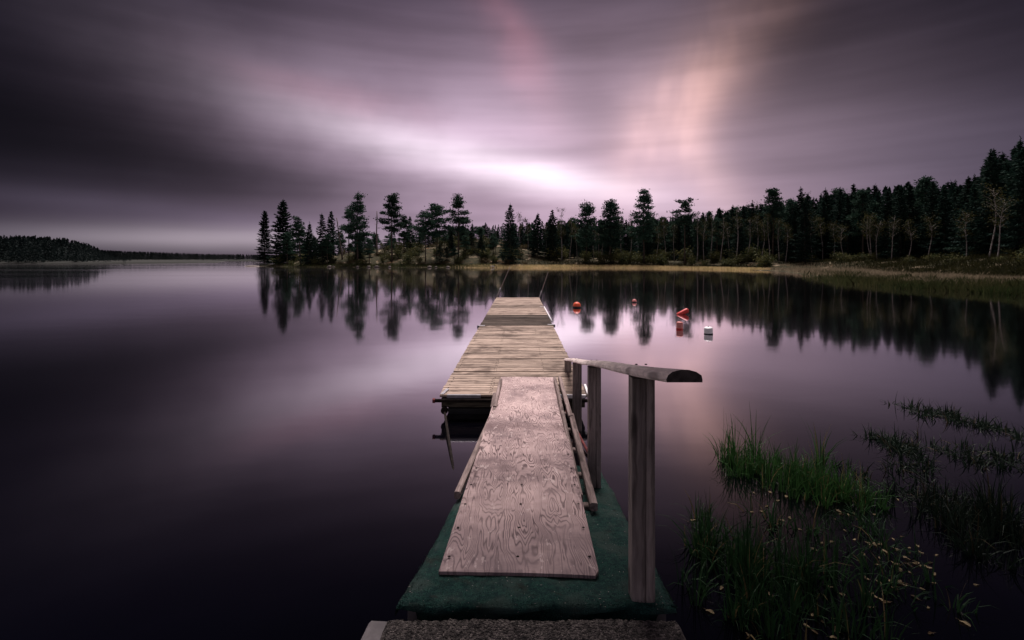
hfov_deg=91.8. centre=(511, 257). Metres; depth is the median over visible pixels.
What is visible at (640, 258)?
shrub
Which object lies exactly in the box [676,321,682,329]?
buoy
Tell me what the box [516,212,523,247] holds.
birch tree
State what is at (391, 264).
shore grass
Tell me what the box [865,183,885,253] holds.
spruce tree
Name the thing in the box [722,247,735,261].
shrub
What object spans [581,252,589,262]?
shrub
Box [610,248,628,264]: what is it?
shrub
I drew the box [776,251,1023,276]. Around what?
sedge
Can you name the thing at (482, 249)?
spruce tree
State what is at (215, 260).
hills
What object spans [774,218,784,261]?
birch tree
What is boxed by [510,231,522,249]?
spruce tree
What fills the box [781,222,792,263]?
birch tree
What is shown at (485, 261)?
heather bush
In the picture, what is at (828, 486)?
grass tussock
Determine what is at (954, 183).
spruce tree
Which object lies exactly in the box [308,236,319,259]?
spruce tree
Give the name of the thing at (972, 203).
spruce tree
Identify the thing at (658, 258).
shrub
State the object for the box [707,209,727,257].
spruce tree
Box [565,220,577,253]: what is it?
spruce tree
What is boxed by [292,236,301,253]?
pine tree
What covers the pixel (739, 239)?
spruce tree
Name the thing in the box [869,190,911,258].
spruce tree
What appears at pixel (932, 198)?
spruce tree
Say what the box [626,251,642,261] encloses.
shrub
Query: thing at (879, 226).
birch tree
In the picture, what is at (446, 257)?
spruce tree
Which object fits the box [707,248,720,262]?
shrub
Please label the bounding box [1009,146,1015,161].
spruce tree
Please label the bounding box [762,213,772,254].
birch tree
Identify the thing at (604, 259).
shrub
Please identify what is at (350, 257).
shrub
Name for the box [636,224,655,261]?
spruce tree
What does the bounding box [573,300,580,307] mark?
buoy
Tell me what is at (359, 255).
spruce tree
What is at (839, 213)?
spruce tree
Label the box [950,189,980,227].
pine tree
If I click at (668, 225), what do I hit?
spruce tree
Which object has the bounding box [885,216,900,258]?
birch tree
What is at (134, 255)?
forest
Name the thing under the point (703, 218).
spruce tree
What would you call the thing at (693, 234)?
pine tree
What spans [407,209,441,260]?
pine tree
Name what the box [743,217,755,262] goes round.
birch tree
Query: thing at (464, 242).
pine tree
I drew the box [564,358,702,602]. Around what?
handrail
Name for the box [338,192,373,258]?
pine tree
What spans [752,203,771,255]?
spruce tree
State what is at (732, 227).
spruce tree
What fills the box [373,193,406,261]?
pine tree
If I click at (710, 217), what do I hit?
birch tree
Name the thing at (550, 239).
spruce tree
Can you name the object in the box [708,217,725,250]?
pine tree
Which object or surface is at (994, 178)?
spruce tree
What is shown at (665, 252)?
shrub
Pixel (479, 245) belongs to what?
spruce tree
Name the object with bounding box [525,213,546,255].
spruce tree
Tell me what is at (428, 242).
spruce tree
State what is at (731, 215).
spruce tree
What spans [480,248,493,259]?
shrub
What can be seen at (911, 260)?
shrub
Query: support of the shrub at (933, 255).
on the terrain at (468, 259)
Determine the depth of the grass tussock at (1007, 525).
3.65 m
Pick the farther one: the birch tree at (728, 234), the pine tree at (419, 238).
the pine tree at (419, 238)
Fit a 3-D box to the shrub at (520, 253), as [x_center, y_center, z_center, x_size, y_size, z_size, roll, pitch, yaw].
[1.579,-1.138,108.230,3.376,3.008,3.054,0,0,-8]
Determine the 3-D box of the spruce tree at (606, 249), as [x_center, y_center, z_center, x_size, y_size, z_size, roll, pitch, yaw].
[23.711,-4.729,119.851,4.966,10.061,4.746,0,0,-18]
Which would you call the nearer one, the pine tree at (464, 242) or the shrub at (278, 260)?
the pine tree at (464, 242)
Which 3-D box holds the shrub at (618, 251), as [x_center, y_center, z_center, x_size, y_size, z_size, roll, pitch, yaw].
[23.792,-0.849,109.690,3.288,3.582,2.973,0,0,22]
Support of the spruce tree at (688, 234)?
on the terrain at (468, 259)
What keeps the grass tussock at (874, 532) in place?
in the water
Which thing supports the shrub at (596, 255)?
on the terrain at (468, 259)
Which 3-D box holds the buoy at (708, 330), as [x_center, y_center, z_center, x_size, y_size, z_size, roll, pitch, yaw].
[5.143,1.938,12.986,0.232,0.287,0.238,0,0,0]
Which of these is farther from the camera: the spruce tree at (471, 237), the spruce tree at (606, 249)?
the spruce tree at (606, 249)
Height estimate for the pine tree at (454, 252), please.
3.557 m
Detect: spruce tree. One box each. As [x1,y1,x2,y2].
[254,211,273,262]
[265,198,298,264]
[298,221,317,265]
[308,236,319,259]
[311,213,332,263]
[321,211,339,261]
[352,243,366,259]
[402,216,416,248]
[424,235,432,246]
[434,244,445,264]
[443,247,450,260]
[444,231,457,253]
[459,225,468,242]
[467,226,478,251]
[475,234,487,253]
[477,244,490,259]
[483,222,490,239]
[497,204,522,263]
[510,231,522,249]
[516,226,524,244]
[523,225,531,248]
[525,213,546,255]
[541,210,564,258]
[542,218,556,255]
[555,230,568,255]
[560,221,571,253]
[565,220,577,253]
[566,221,582,257]
[579,224,596,258]
[594,219,611,256]
[601,220,613,256]
[618,220,635,253]
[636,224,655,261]
[649,217,663,254]
[662,221,675,257]
[669,221,683,260]
[676,213,695,258]
[683,224,696,251]
[693,239,706,259]
[694,213,712,260]
[707,208,728,257]
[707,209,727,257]
[707,212,713,248]
[724,205,736,255]
[725,214,748,262]
[725,216,739,258]
[732,206,749,255]
[741,203,762,261]
[745,220,763,253]
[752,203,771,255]
[761,211,781,259]
[774,202,807,262]
[774,203,791,259]
[782,210,803,262]
[785,186,820,259]
[788,202,820,263]
[796,200,823,258]
[804,194,821,246]
[812,197,817,211]
[813,201,832,259]
[815,188,836,254]
[824,187,856,257]
[826,198,849,258]
[832,194,861,258]
[842,200,865,252]
[844,198,877,257]
[846,184,871,256]
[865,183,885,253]
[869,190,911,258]
[877,185,912,257]
[880,186,918,258]
[888,184,928,257]
[889,188,919,255]
[912,181,953,256]
[918,189,953,256]
[925,185,958,256]
[937,187,963,254]
[943,176,984,255]
[945,181,957,216]
[945,184,992,254]
[958,147,1015,250]
[962,149,1019,254]
[972,135,1023,251]
[986,148,1023,253]
[989,156,1009,243]
[998,153,1009,166]
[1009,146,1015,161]
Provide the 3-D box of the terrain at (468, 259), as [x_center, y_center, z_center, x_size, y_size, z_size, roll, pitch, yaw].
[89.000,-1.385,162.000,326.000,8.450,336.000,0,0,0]
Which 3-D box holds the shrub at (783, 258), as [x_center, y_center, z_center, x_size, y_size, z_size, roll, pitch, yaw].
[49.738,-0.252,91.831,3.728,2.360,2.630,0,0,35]
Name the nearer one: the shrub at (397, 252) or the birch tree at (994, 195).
the birch tree at (994, 195)
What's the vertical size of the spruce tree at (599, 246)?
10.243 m
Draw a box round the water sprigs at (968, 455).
[901,429,1023,472]
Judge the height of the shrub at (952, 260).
1.633 m
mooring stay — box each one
[441,406,453,469]
[563,405,586,451]
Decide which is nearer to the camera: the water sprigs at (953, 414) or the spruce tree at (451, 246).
the water sprigs at (953, 414)
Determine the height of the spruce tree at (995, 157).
14.148 m
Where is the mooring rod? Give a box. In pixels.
[495,267,509,298]
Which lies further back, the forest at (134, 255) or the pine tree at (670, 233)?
the forest at (134, 255)
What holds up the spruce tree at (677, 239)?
on the terrain at (468, 259)
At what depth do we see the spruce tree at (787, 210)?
94.97 m
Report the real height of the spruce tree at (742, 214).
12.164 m
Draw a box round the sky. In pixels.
[0,0,1023,257]
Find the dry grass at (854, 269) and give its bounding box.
[764,261,1023,283]
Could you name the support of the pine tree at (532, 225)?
on the terrain at (468, 259)
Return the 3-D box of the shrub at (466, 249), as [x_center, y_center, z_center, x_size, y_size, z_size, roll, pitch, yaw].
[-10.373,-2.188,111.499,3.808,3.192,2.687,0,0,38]
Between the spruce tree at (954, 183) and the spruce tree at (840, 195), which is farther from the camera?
the spruce tree at (840, 195)
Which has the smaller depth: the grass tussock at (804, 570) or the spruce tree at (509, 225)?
the grass tussock at (804, 570)
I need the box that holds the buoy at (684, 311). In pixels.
[677,308,688,314]
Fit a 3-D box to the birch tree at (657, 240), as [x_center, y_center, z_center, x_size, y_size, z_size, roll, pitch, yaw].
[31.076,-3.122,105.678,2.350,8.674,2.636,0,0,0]
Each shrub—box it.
[274,254,285,263]
[329,257,337,262]
[342,252,353,261]
[356,258,368,265]
[378,251,388,262]
[393,247,403,258]
[398,253,419,264]
[404,249,415,256]
[409,244,421,252]
[451,257,460,263]
[459,245,471,253]
[459,251,471,257]
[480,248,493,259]
[513,245,525,258]
[544,244,563,259]
[554,246,569,259]
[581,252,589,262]
[592,250,603,258]
[593,251,612,263]
[607,253,615,261]
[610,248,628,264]
[611,248,622,258]
[624,248,634,262]
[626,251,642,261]
[634,253,647,262]
[649,250,667,264]
[658,250,675,262]
[671,244,695,261]
[686,254,698,265]
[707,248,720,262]
[708,250,723,261]
[721,258,739,266]
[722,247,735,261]
[732,251,750,263]
[741,243,767,261]
[751,252,776,267]
[755,250,772,267]
[773,253,788,261]
[832,250,848,261]
[842,253,857,260]
[860,252,877,259]
[900,255,916,263]
[926,252,941,259]
[939,253,963,263]
[991,256,1007,261]
[1010,247,1023,263]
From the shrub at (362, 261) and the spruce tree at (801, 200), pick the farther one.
the shrub at (362, 261)
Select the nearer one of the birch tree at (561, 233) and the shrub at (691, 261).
the shrub at (691, 261)
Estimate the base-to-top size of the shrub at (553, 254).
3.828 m
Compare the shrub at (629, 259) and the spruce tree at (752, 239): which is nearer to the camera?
the spruce tree at (752, 239)
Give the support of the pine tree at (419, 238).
on the terrain at (468, 259)
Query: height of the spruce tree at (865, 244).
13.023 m
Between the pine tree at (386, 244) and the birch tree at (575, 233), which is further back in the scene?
the pine tree at (386, 244)
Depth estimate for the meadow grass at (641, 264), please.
100.12 m
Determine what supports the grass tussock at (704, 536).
in the water
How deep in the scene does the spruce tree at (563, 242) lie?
113.29 m
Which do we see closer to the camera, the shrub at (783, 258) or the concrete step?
the concrete step
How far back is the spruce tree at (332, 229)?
110.88 m
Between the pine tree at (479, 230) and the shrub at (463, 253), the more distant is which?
the pine tree at (479, 230)
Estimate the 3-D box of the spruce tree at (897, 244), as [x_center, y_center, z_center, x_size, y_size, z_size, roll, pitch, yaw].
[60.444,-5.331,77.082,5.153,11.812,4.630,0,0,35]
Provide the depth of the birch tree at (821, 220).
91.55 m
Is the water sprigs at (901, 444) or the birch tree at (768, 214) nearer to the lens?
the water sprigs at (901, 444)
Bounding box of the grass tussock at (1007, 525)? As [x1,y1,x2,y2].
[862,460,1023,575]
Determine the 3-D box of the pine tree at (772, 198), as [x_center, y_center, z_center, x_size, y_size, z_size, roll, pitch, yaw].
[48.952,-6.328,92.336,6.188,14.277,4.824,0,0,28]
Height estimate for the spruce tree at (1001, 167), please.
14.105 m
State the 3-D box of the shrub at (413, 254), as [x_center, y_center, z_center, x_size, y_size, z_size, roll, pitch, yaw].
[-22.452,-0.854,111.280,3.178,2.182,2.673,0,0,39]
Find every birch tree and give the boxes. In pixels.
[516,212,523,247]
[523,218,531,234]
[541,223,549,256]
[555,207,565,260]
[567,217,575,258]
[573,223,578,248]
[590,216,597,259]
[627,218,633,253]
[654,226,662,250]
[659,218,670,250]
[669,223,677,260]
[694,214,702,259]
[700,220,710,258]
[707,215,716,260]
[717,217,729,262]
[722,220,731,245]
[729,209,743,255]
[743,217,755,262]
[753,213,761,250]
[758,219,771,253]
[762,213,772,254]
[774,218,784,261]
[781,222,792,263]
[815,216,827,259]
[825,220,838,251]
[833,223,849,255]
[856,212,878,255]
[867,219,888,257]
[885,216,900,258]
[900,218,919,255]
[920,210,941,253]
[954,208,980,255]
[975,183,1007,257]
[984,195,1018,256]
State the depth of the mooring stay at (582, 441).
5.26 m
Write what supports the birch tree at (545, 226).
on the terrain at (468, 259)
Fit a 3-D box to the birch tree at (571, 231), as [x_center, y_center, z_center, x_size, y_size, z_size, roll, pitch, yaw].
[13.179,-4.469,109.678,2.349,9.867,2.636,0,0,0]
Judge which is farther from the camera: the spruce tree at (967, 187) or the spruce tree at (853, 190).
the spruce tree at (853, 190)
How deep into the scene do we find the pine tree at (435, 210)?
108.62 m
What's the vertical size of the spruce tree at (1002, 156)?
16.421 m
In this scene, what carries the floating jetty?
on the water
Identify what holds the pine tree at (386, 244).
on the terrain at (468, 259)
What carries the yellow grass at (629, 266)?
on the terrain at (468, 259)
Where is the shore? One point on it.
(129, 262)
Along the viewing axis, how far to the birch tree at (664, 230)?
106.25 m
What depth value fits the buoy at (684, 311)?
17.39 m
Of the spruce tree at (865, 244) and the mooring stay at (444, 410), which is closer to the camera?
the mooring stay at (444, 410)
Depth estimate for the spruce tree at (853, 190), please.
95.96 m
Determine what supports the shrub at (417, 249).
on the terrain at (468, 259)
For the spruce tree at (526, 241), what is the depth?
122.25 m
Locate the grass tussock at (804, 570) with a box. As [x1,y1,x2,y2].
[708,520,915,639]
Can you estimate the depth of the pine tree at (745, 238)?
98.71 m
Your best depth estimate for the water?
5.84 m
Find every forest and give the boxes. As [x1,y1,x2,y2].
[0,235,130,262]
[94,249,273,259]
[388,159,1014,259]
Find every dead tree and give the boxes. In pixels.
[336,218,342,259]
[376,220,380,254]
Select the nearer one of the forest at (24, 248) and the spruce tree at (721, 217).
the spruce tree at (721, 217)
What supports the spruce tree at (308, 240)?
on the terrain at (468, 259)
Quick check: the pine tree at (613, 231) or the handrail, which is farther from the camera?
the pine tree at (613, 231)
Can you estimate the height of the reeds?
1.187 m
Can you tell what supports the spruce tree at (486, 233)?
on the terrain at (468, 259)
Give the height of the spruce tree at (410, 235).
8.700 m
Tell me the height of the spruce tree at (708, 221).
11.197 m
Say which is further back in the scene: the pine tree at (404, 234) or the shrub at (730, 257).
the pine tree at (404, 234)
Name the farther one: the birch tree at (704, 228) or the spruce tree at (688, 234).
the spruce tree at (688, 234)
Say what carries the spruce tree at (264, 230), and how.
on the terrain at (468, 259)
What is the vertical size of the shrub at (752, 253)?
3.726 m
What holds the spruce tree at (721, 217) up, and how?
on the terrain at (468, 259)
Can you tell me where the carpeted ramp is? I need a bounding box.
[395,465,677,620]
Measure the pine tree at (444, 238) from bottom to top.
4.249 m
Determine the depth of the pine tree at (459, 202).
107.42 m
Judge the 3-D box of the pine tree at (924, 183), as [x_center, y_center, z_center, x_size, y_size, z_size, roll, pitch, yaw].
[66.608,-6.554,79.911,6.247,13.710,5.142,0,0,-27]
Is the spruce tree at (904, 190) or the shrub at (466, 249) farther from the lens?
the shrub at (466, 249)
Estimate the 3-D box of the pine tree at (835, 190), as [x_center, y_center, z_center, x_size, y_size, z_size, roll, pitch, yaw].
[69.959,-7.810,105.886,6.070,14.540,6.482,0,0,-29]
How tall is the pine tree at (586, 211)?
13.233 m
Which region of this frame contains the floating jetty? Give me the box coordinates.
[432,297,586,413]
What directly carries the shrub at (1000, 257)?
on the terrain at (468, 259)
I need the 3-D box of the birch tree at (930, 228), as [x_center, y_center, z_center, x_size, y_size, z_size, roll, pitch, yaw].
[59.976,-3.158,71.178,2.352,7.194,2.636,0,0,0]
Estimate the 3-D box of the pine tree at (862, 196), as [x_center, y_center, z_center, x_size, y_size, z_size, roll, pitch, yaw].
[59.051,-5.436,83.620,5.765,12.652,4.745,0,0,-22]
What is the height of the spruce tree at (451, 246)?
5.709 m
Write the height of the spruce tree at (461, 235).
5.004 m
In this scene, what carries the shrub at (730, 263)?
on the terrain at (468, 259)
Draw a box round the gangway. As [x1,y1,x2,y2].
[439,376,598,578]
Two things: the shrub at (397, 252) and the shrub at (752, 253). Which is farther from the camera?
the shrub at (397, 252)
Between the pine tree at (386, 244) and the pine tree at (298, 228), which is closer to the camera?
the pine tree at (298, 228)
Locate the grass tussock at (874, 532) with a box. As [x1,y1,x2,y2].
[727,490,997,630]
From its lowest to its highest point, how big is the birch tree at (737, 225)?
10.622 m
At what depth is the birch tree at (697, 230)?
98.84 m
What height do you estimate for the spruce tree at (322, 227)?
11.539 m
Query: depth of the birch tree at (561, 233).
106.92 m
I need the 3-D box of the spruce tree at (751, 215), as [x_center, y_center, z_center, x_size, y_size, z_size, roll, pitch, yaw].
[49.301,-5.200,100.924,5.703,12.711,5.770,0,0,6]
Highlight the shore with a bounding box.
[0,260,223,263]
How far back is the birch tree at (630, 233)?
108.07 m
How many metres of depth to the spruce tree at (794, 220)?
88.23 m
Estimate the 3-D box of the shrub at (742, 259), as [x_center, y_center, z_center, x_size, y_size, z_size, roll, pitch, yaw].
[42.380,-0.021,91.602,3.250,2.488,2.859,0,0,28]
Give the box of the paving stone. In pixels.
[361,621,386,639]
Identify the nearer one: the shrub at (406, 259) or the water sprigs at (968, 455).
the water sprigs at (968, 455)
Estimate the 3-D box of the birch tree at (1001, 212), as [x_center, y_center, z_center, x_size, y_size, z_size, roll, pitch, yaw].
[53.387,-3.269,54.278,2.528,7.252,2.894,0,0,-20]
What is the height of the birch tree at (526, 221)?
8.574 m
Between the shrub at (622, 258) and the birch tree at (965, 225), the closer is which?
the birch tree at (965, 225)
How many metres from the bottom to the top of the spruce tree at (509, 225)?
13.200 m
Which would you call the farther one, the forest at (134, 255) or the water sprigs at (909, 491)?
the forest at (134, 255)
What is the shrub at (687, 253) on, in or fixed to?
on the terrain at (468, 259)
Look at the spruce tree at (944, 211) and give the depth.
71.48 m
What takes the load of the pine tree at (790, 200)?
on the terrain at (468, 259)
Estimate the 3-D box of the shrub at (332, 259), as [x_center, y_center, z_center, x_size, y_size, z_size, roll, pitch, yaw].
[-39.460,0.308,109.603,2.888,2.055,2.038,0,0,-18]
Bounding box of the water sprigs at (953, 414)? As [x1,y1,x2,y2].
[881,391,1023,441]
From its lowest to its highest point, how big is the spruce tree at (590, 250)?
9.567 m
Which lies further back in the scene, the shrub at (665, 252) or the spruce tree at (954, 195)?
the shrub at (665, 252)
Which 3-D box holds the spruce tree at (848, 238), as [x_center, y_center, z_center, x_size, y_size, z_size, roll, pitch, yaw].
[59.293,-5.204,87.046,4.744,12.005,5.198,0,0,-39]
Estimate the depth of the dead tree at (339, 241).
112.39 m
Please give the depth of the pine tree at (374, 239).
133.42 m
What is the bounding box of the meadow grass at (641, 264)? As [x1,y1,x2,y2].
[498,258,768,267]
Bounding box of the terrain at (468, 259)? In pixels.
[265,239,1022,284]
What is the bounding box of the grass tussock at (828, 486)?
[702,403,911,515]
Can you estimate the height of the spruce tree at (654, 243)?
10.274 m
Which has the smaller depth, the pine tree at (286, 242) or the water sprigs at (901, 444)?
the water sprigs at (901, 444)
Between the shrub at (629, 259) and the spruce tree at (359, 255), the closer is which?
the shrub at (629, 259)
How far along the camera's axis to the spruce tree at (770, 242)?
97.71 m
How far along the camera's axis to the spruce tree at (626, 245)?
113.95 m
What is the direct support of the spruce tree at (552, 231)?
on the terrain at (468, 259)
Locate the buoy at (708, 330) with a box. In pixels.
[704,326,712,334]
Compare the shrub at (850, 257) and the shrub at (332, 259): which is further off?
the shrub at (332, 259)
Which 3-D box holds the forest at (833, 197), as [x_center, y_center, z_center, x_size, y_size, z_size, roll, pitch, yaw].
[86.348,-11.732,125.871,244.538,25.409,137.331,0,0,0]
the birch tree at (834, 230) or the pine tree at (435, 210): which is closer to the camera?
the birch tree at (834, 230)
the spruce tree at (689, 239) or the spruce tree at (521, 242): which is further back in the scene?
the spruce tree at (521, 242)
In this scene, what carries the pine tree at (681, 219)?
on the terrain at (468, 259)
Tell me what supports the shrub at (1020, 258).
on the terrain at (468, 259)
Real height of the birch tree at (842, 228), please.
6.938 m
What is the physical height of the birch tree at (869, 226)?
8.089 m
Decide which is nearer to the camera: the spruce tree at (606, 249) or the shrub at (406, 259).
the shrub at (406, 259)
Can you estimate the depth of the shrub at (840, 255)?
81.58 m
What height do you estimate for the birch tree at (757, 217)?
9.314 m
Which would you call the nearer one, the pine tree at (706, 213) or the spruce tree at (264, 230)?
the pine tree at (706, 213)
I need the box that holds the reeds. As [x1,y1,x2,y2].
[799,269,1023,295]
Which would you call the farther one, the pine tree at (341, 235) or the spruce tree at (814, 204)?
the pine tree at (341, 235)
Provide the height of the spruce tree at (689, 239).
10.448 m
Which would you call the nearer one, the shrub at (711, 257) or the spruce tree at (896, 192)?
the spruce tree at (896, 192)
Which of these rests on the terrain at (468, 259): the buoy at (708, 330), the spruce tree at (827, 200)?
the spruce tree at (827, 200)
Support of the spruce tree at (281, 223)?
on the terrain at (468, 259)
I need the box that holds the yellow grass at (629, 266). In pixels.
[458,264,771,269]
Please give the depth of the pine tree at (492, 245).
110.73 m
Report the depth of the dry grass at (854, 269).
48.06 m
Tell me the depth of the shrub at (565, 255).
108.50 m
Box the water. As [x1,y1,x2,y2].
[0,258,1023,639]
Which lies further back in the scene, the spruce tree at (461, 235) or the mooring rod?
the spruce tree at (461, 235)
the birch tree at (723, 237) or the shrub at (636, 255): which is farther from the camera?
the shrub at (636, 255)
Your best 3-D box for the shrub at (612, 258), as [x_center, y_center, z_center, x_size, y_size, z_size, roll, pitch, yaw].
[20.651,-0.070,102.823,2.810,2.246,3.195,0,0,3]
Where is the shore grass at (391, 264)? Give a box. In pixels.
[260,263,495,267]
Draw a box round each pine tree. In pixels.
[279,232,294,264]
[285,215,308,263]
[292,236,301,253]
[319,233,335,263]
[335,231,346,246]
[336,206,358,255]
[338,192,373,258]
[363,238,376,262]
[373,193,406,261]
[373,234,380,243]
[382,236,392,251]
[395,214,411,253]
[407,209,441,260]
[415,236,422,244]
[424,202,452,252]
[439,232,448,247]
[440,193,472,257]
[450,248,458,260]
[460,235,470,252]
[474,227,484,236]
[487,236,498,254]
[525,224,538,251]
[570,199,600,258]
[591,199,627,254]
[626,187,657,262]
[656,216,671,246]
[667,197,702,264]
[667,223,680,246]
[690,218,709,260]
[705,211,713,224]
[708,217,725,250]
[730,219,748,244]
[756,187,790,261]
[776,198,798,231]
[830,187,844,195]
[844,188,879,253]
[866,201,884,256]
[908,175,940,253]
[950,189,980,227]
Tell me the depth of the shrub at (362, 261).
104.23 m
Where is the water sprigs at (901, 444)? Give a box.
[853,424,946,475]
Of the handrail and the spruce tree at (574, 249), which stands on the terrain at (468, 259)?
the spruce tree at (574, 249)
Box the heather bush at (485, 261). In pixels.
[481,256,492,262]
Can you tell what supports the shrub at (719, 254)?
on the terrain at (468, 259)
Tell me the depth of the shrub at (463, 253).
108.87 m
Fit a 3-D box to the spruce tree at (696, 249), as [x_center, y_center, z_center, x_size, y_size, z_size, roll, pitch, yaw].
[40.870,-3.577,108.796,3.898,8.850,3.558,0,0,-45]
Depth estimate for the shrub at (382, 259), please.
107.96 m
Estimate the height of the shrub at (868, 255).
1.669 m
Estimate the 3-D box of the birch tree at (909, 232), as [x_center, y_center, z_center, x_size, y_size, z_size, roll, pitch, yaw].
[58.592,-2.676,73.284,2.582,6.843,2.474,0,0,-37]
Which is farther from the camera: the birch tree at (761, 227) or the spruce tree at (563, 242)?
the spruce tree at (563, 242)
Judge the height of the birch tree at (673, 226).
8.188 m
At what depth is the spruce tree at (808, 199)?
97.90 m
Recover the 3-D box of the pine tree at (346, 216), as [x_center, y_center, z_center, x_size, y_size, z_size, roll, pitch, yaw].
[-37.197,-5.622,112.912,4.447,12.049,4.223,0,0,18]
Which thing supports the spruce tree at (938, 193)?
on the terrain at (468, 259)
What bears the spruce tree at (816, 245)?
on the terrain at (468, 259)
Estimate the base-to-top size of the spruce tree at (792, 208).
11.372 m
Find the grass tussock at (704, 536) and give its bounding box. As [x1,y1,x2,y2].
[658,489,818,609]
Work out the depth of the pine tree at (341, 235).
144.88 m
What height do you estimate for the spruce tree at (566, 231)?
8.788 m
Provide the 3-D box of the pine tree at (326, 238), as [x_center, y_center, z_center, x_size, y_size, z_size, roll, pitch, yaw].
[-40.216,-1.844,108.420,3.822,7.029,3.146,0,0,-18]
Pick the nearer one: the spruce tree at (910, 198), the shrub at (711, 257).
the spruce tree at (910, 198)
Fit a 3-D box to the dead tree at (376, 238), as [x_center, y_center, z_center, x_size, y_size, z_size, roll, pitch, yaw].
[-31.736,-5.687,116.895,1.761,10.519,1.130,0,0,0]
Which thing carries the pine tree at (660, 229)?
on the terrain at (468, 259)
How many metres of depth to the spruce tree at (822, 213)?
94.45 m
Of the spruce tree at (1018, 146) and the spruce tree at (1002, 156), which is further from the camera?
the spruce tree at (1002, 156)
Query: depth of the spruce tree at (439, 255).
103.83 m
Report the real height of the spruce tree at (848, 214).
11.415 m
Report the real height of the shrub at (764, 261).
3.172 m
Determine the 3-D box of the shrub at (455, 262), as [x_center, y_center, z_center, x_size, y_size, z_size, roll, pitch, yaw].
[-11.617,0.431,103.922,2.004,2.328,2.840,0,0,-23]
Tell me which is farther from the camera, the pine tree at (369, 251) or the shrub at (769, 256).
the pine tree at (369, 251)
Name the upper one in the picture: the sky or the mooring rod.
the sky
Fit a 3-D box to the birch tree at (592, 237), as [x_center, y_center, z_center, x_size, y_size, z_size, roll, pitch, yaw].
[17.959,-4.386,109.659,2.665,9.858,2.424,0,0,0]
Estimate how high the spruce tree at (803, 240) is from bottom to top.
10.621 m
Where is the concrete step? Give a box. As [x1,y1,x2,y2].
[380,618,685,639]
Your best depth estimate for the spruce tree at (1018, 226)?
55.30 m
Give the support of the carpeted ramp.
on the concrete step
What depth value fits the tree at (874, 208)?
89.29 m
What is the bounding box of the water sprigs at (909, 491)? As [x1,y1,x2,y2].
[824,442,971,516]
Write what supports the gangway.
on the carpeted ramp
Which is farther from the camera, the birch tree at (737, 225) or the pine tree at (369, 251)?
the pine tree at (369, 251)
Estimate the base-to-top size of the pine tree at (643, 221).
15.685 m

